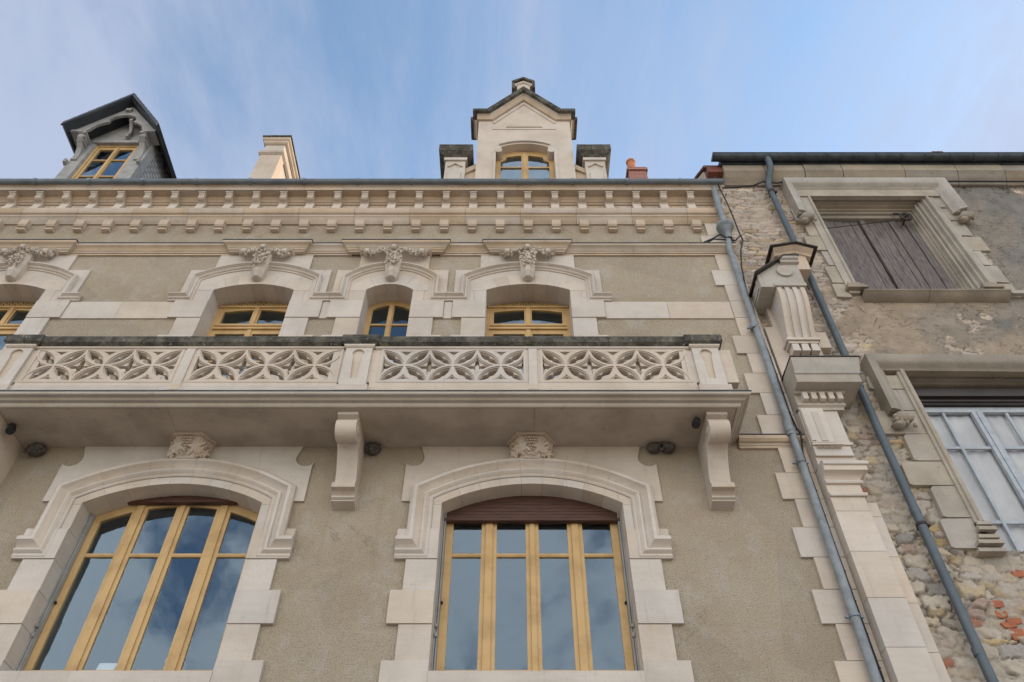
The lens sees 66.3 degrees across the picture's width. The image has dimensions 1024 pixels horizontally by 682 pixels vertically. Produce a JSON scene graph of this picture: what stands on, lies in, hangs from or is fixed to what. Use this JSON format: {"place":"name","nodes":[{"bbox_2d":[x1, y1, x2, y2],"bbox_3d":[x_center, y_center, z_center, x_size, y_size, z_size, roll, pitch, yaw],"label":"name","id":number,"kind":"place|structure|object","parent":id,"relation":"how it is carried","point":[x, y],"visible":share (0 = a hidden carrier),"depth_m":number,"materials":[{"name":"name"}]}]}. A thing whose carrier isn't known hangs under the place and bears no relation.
{"place":"outdoors","nodes":[
{"label":"outdoors","id":0,"kind":"place"},
{"bbox_2d":[0,0,1023,178],"label":"sky","id":1,"kind":"structure","parent":0,"point":[362,89],"materials":[{"name":"blue"}]},
{"label":"ground","id":2,"kind":"structure","parent":0,"visible":0},
{"bbox_2d":[0,77,889,681],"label":"townhouse","id":3,"kind":"structure","parent":2,"relation":"on","point":[520,345],"depth_m":10.88,"materials":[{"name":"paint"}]},
{"bbox_2d":[5,423,15,434],"bbox_3d":[-6.769,1.181,10.612,0.119,0.208,0.162,32,-55,-26],"label":"spotlight","id":4,"kind":"object","parent":3,"relation":"attached to","point":[10,429],"visible":1,"depth_m":10.55,"materials":[{"name":"black metal"}]},
{"bbox_2d":[23,443,46,456],"bbox_3d":[-6.622,1.518,10.912,0.264,0.211,0.180,0,-48,0],"label":"bird nest","id":5,"kind":"object","parent":3,"relation":"on","point":[36,449],"visible":1,"depth_m":10.85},
{"bbox_2d":[0,244,91,349],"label":"window","id":6,"kind":"structure","parent":3,"relation":"in","point":[38,282],"depth_m":13.85,"materials":[{"name":"stone"}]},
{"bbox_2d":[0,432,314,681],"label":"window","id":7,"kind":"structure","parent":3,"relation":"in","point":[261,486],"depth_m":9.97,"materials":[{"name":"stone"}]},
{"bbox_2d":[157,244,331,379],"bbox_3d":[-4.510,-0.025,12.850,2.770,4.412,0.840,0,-48,0],"label":"window","id":8,"kind":"structure","parent":3,"relation":"in","point":[257,281],"depth_m":13.77,"materials":[{"name":"stone"}]},
{"bbox_2d":[364,442,380,455],"bbox_3d":[-1.934,1.506,10.926,0.224,0.184,0.180,0,-48,0],"label":"bird nest","id":9,"kind":"object","parent":3,"relation":"on","point":[373,449],"visible":1,"depth_m":10.86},
{"bbox_2d":[319,244,448,378],"bbox_3d":[-2.130,-0.026,12.852,1.990,4.417,0.840,0,-48,0],"label":"window","id":10,"kind":"structure","parent":3,"relation":"in","point":[415,288],"depth_m":13.76,"materials":[{"name":"stone"}]},
{"bbox_2d":[446,244,611,378],"bbox_3d":[0.289,-0.025,12.850,2.839,4.412,0.840,0,-48,0],"label":"window","id":11,"kind":"structure","parent":3,"relation":"in","point":[504,283],"depth_m":13.78,"materials":[{"name":"stone"}]},
{"bbox_2d":[378,432,693,681],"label":"window","id":12,"kind":"structure","parent":3,"relation":"in","point":[531,482],"depth_m":9.96,"materials":[{"name":"stone"}]},
{"bbox_2d":[626,158,647,178],"bbox_3d":[3.305,-3.184,19.751,0.547,4.616,0.780,0,-48,0],"label":"brick chimney","id":13,"kind":"object","parent":3,"relation":"on","point":[633,171],"visible":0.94,"depth_m":20.66,"materials":[{"name":"brick"}]},
{"bbox_2d":[647,441,675,453],"bbox_3d":[2.084,1.502,10.930,0.397,0.180,0.180,0,-48,0],"label":"bird nest","id":14,"kind":"object","parent":3,"relation":"on","point":[665,448],"visible":1,"depth_m":10.88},
{"bbox_2d":[692,417,700,428],"bbox_3d":[2.469,1.092,10.532,0.119,0.208,0.162,-32,-55,26],"label":"spotlight","id":15,"kind":"object","parent":3,"relation":"attached to","point":[696,422],"visible":1,"depth_m":10.46,"materials":[{"name":"black metal"}]},
{"bbox_2d":[704,234,739,241],"bbox_3d":[3.896,-1.899,14.530,0.708,0.182,0.133,-2,-48,2],"label":"cable","id":16,"kind":"object","parent":3,"relation":"attached to","point":[714,238],"visible":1,"depth_m":14.54,"materials":[{"name":"black rubber"}]},
{"bbox_2d":[714,176,884,681],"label":"drainpipe","id":17,"kind":"object","parent":3,"relation":"attached to","point":[866,632],"visible":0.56,"depth_m":10.96,"materials":[{"name":"grey metal"}]},
{"bbox_2d":[749,241,950,681],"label":"stone pier","id":18,"kind":"structure","parent":2,"relation":"on","point":[821,389],"depth_m":10.65,"materials":[{"name":"stone"}]},
{"bbox_2d":[694,151,1023,681],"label":"old house","id":19,"kind":"structure","parent":2,"relation":"on","point":[921,313],"depth_m":12.90,"materials":[{"name":"stone"}]},
{"bbox_2d":[712,178,1023,188],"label":"cable","id":20,"kind":"object","parent":19,"relation":"attached to","point":[948,181],"visible":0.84,"depth_m":16.30,"materials":[{"name":"black rubber"}]},
{"bbox_2d":[827,213,912,228],"bbox_3d":[7.200,-2.457,15.902,1.803,0.501,0.250,0,-48,0],"label":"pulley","id":21,"kind":"object","parent":19,"relation":"attached to","point":[906,216],"visible":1,"depth_m":15.80,"materials":[{"name":"metal"}]},
{"bbox_2d":[780,177,1023,303],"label":"window","id":22,"kind":"structure","parent":19,"relation":"in","point":[937,226],"depth_m":15.28,"materials":[{"name":"stone"}]},
{"bbox_2d":[860,353,1023,557],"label":"window","id":23,"kind":"structure","parent":19,"relation":"in","point":[959,417],"depth_m":11.52,"materials":[{"name":"stone"}]},
{"bbox_3d":[-4.465,3.959,9.053,2.430,0.038,0.240,0,-48,0],"label":"window shelf","id":24,"kind":"object","parent":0,"visible":0},
{"bbox_2d":[96,663,116,669],"bbox_3d":[-4.725,3.818,9.103,0.210,0.180,0.056,0,-48,0],"label":"card","id":25,"kind":"object","parent":24,"relation":"on","point":[106,666],"visible":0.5,"depth_m":9.14,"materials":[{"name":"white paper"}]}
]}

